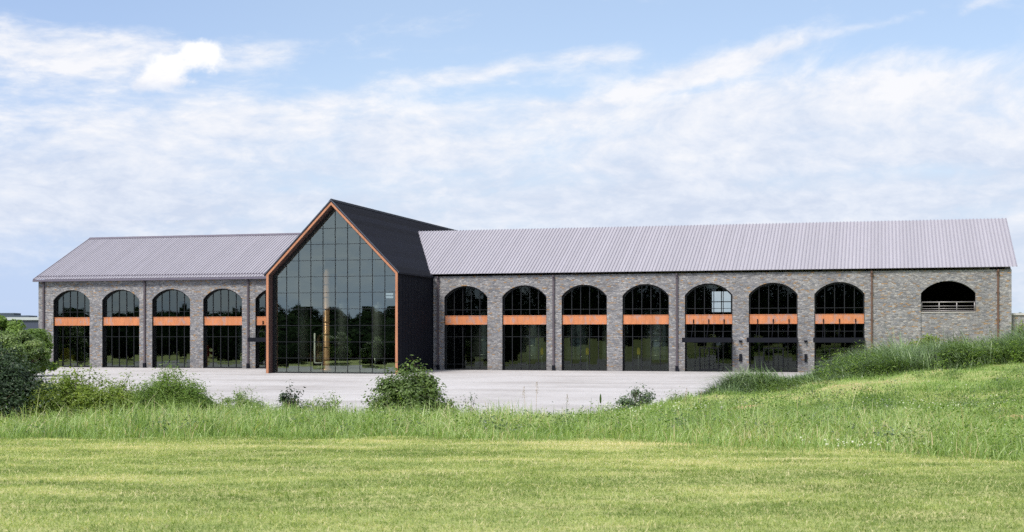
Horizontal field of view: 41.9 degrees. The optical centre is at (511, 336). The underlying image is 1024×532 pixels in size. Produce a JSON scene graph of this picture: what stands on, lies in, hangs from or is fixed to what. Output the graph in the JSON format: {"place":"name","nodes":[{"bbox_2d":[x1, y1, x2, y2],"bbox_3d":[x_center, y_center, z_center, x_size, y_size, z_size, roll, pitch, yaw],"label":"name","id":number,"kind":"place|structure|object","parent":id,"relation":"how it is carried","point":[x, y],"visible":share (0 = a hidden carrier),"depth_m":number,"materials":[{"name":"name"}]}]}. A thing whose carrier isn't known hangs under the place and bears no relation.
{"place":"outdoors","nodes":[
{"label":"outdoors","id":0,"kind":"place"},
{"bbox_2d":[0,363,1023,531],"bbox_3d":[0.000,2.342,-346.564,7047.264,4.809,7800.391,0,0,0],"label":"ground","id":1,"kind":"structure","parent":0,"point":[473,507],"depth_m":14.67,"materials":[{"name":"green plant"}]},
{"bbox_2d":[0,315,26,333],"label":"tree","id":2,"kind":"object","parent":1,"relation":"on","point":[10,326],"visible":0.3,"depth_m":117.18,"materials":[{"name":"green plant"}]},
{"bbox_2d":[0,334,28,370],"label":"tree","id":3,"kind":"object","parent":1,"relation":"on","point":[9,340],"visible":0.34,"depth_m":95.81,"materials":[{"name":"green plant"}]},
{"bbox_2d":[0,313,37,329],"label":"warehouse","id":4,"kind":"structure","parent":1,"relation":"on","point":[29,321],"depth_m":420.00,"materials":[{"name":"stone"}]},
{"bbox_2d":[0,330,45,362],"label":"tree","id":5,"kind":"object","parent":1,"relation":"on","point":[24,335],"visible":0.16,"depth_m":107.83,"materials":[{"name":"green plant"}]},
{"bbox_2d":[21,340,52,380],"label":"tree","id":6,"kind":"object","parent":1,"relation":"on","point":[34,347],"visible":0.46,"depth_m":103.32,"materials":[{"name":"green plant"}]},
{"bbox_2d":[0,336,77,421],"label":"dark bush","id":7,"kind":"object","parent":1,"relation":"on","point":[16,382],"visible":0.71,"depth_m":40.39,"materials":[{"name":"green plant"}]},
{"bbox_2d":[26,328,57,373],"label":"tree","id":8,"kind":"object","parent":1,"relation":"on","point":[40,333],"visible":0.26,"depth_m":128.08,"materials":[{"name":"green plant"}]},
{"bbox_2d":[11,376,80,422],"bbox_3d":[-14.363,2.269,40.990,2.450,2.247,2.442,0,0,0],"label":"lime shrub","id":9,"kind":"object","parent":1,"relation":"on","point":[54,407],"visible":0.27,"depth_m":40.57,"materials":[{"name":"green plant"}]},
{"bbox_2d":[39,360,108,415],"bbox_3d":[-13.845,2.239,41.949,2.912,3.017,2.622,0,0,-8],"label":"lime shrub","id":10,"kind":"object","parent":1,"relation":"on","point":[68,386],"visible":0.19,"depth_m":41.62,"materials":[{"name":"green plant"}]},
{"bbox_2d":[54,379,120,416],"bbox_3d":[-13.096,2.397,41.534,2.675,2.171,2.532,0,0,-23],"label":"lime shrub","id":11,"kind":"object","parent":1,"relation":"on","point":[89,394],"visible":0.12,"depth_m":41.24,"materials":[{"name":"green plant"}]},
{"bbox_2d":[71,369,144,414],"bbox_3d":[-12.618,2.290,42.455,3.888,2.678,3.876,0,0,0],"label":"lime shrub","id":12,"kind":"object","parent":1,"relation":"on","point":[114,390],"visible":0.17,"depth_m":41.79,"materials":[{"name":"green plant"}]},
{"bbox_2d":[118,375,170,412],"bbox_3d":[-11.680,2.315,42.074,2.654,2.236,2.745,0,0,-15],"label":"feathery shrub","id":13,"kind":"object","parent":1,"relation":"on","point":[140,397],"visible":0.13,"depth_m":41.72,"materials":[{"name":"green plant"}]},
{"bbox_2d":[135,359,218,408],"bbox_3d":[-10.950,2.299,42.993,3.474,3.147,3.339,0,0,0],"label":"feathery shrub","id":14,"kind":"object","parent":1,"relation":"on","point":[165,383],"visible":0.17,"depth_m":42.59,"materials":[{"name":"green plant"}]},
{"bbox_2d":[159,373,229,415],"bbox_3d":[-10.086,2.313,42.467,2.787,2.336,2.655,0,0,0],"label":"feathery shrub","id":15,"kind":"object","parent":1,"relation":"on","point":[200,397],"visible":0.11,"depth_m":42.13,"materials":[{"name":"green plant"}]},
{"bbox_2d":[213,391,234,411],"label":"weed shrub","id":16,"kind":"object","parent":1,"relation":"on","point":[222,403],"visible":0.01,"depth_m":42.98,"materials":[{"name":"green plant"}]},
{"bbox_2d":[218,384,266,410],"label":"weed shrub","id":17,"kind":"object","parent":1,"relation":"on","point":[241,397],"visible":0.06,"depth_m":43.29,"materials":[{"name":"green plant"}]},
{"bbox_2d":[275,379,308,414],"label":"shrub","id":18,"kind":"object","parent":1,"relation":"on","point":[286,399],"visible":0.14,"depth_m":42.84,"materials":[{"name":"green plant"}]},
{"bbox_2d":[304,390,344,413],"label":"weed shrub","id":19,"kind":"object","parent":1,"relation":"on","point":[326,403],"visible":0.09,"depth_m":42.93,"materials":[{"name":"green plant"}]},
{"bbox_2d":[360,355,469,415],"bbox_3d":[-3.136,2.072,41.950,3.606,3.026,3.597,0,0,0],"label":"round shrub","id":20,"kind":"object","parent":1,"relation":"on","point":[420,388],"visible":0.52,"depth_m":41.48,"materials":[{"name":"green plant"}]},
{"bbox_2d":[33,365,809,416],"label":"yard","id":21,"kind":"structure","parent":1,"relation":"on","point":[581,388],"depth_m":108.65,"materials":[{"name":"grey concrete"}]},
{"bbox_2d":[459,393,478,412],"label":"sprig","id":22,"kind":"object","parent":1,"relation":"on","point":[468,402],"visible":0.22,"depth_m":44.08,"materials":[{"name":"green plant"}]},
{"bbox_2d":[0,367,1023,456],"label":"weeds","id":23,"kind":"object","parent":1,"relation":"on","point":[831,397],"visible":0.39,"depth_m":26.81,"materials":[{"name":"green plant"}]},
{"bbox_2d":[33,199,1017,373],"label":"arched hall","id":24,"kind":"structure","parent":1,"relation":"on","point":[804,296],"depth_m":141.51,"materials":[{"name":"brick"}]},
{"bbox_2d":[54,290,89,366],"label":"arched window","id":25,"kind":"structure","parent":24,"relation":"in","point":[71,307],"depth_m":155.87,"materials":[{"name":"black glass"}]},
{"bbox_2d":[103,290,138,366],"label":"arched window","id":26,"kind":"structure","parent":24,"relation":"in","point":[120,307],"depth_m":154.17,"materials":[{"name":"black glass"}]},
{"bbox_2d":[153,289,189,367],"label":"arched window","id":27,"kind":"structure","parent":24,"relation":"in","point":[171,307],"depth_m":152.45,"materials":[{"name":"black glass"}]},
{"bbox_2d":[204,289,241,367],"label":"arched window","id":28,"kind":"structure","parent":24,"relation":"in","point":[222,307],"depth_m":150.71,"materials":[{"name":"black glass"}]},
{"bbox_2d":[256,290,265,367],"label":"arched window","id":29,"kind":"structure","parent":24,"relation":"in","point":[261,299],"depth_m":149.46,"materials":[{"name":"black glass"}]},
{"bbox_2d":[296,300,308,370],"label":"steel tank","id":30,"kind":"object","parent":24,"relation":"on","point":[303,332],"visible":0.94,"depth_m":141.05,"materials":[{"name":"silver metal"}]},
{"bbox_2d":[308,334,322,369],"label":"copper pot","id":31,"kind":"object","parent":24,"relation":"in","point":[318,352],"visible":0.69,"depth_m":144.74,"materials":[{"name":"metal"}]},
{"bbox_2d":[314,333,322,370],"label":"white pipe","id":32,"kind":"object","parent":24,"relation":"on","point":[321,363],"visible":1,"depth_m":138.08,"materials":[{"name":"metal"}]},
{"bbox_2d":[320,269,331,370],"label":"copper still","id":33,"kind":"object","parent":24,"relation":"on","point":[326,322],"visible":0.85,"depth_m":138.38,"materials":[{"name":"gold metal"}]},
{"bbox_2d":[336,300,346,370],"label":"steel tank","id":34,"kind":"object","parent":24,"relation":"on","point":[341,332],"visible":0.88,"depth_m":139.81,"materials":[{"name":"silver metal"}]},
{"bbox_2d":[373,302,383,370],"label":"steel tank","id":35,"kind":"object","parent":24,"relation":"on","point":[378,336],"visible":0.86,"depth_m":138.72,"materials":[{"name":"silver metal"}]},
{"bbox_2d":[445,286,486,369],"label":"arched window","id":36,"kind":"structure","parent":24,"relation":"in","point":[465,306],"depth_m":143.11,"materials":[{"name":"black glass"}]},
{"bbox_2d":[503,286,545,369],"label":"arched window","id":37,"kind":"structure","parent":24,"relation":"in","point":[524,307],"depth_m":141.40,"materials":[{"name":"black glass"}]},
{"bbox_2d":[562,285,606,370],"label":"arched window","id":38,"kind":"structure","parent":24,"relation":"in","point":[584,307],"depth_m":139.69,"materials":[{"name":"black glass"}]},
{"bbox_2d":[623,284,668,370],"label":"arched window","id":39,"kind":"structure","parent":24,"relation":"in","point":[645,306],"depth_m":137.96,"materials":[{"name":"black glass"}]},
{"bbox_2d":[685,284,731,370],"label":"arched window","id":40,"kind":"structure","parent":24,"relation":"in","point":[698,319],"depth_m":136.12,"materials":[{"name":"black metal"}]},
{"bbox_2d":[712,291,730,311],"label":"rear window","id":41,"kind":"structure","parent":24,"relation":"in","point":[721,301],"depth_m":157.17,"materials":[{"name":"black metal"}]},
{"bbox_2d":[749,283,797,371],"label":"arched window","id":42,"kind":"structure","parent":24,"relation":"in","point":[768,302],"depth_m":134.50,"materials":[{"name":"black glass"}]},
{"bbox_2d":[815,282,863,370],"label":"arched window","id":43,"kind":"structure","parent":24,"relation":"in","point":[843,301],"depth_m":132.84,"materials":[{"name":"black glass"}]},
{"bbox_2d":[393,389,721,416],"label":"weedy grass","id":44,"kind":"structure","parent":1,"relation":"on","point":[673,400],"depth_m":40.28,"materials":[{"name":"green plant"}]},
{"bbox_2d":[604,382,659,410],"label":"round shrub","id":45,"kind":"object","parent":1,"relation":"on","point":[640,400],"visible":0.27,"depth_m":49.70,"materials":[{"name":"green plant"}]},
{"bbox_2d":[798,318,1023,381],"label":"reed grass","id":46,"kind":"structure","parent":1,"relation":"on","point":[901,359],"depth_m":46.52,"materials":[{"name":"green plant"}]},
{"bbox_2d":[903,333,954,350],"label":"lime shrub","id":47,"kind":"object","parent":1,"relation":"on","point":[927,338],"visible":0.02,"depth_m":61.87,"materials":[{"name":"green plant"}]},
{"bbox_2d":[1010,320,1023,336],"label":"lime shrub","id":48,"kind":"object","parent":1,"relation":"on","point":[1020,329],"visible":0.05,"depth_m":49.88,"materials":[{"name":"green plant"}]},
{"bbox_2d":[1012,313,1023,336],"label":"side wall","id":49,"kind":"structure","parent":1,"relation":"on","point":[1017,316],"depth_m":128.80,"materials":[{"name":"stone"}]},
{"bbox_2d":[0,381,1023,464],"bbox_3d":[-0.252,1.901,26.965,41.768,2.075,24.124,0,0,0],"label":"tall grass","id":50,"kind":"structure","parent":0,"point":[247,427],"depth_m":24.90,"materials":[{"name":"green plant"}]},
{"bbox_2d":[0,0,1023,316],"label":"sky","id":51,"kind":"structure","parent":0,"point":[119,118],"materials":[{"name":"blue"}]},
{"bbox_2d":[694,360,821,397],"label":"reed grass","id":52,"kind":"structure","parent":0,"point":[746,380],"depth_m":44.10,"materials":[{"name":"green plant"}]},
{"bbox_2d":[590,357,1023,422],"bbox_3d":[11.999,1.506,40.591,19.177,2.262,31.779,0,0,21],"label":"bank grass","id":53,"kind":"structure","parent":0,"point":[969,369],"depth_m":39.04,"materials":[{"name":"green plant"}]}
]}

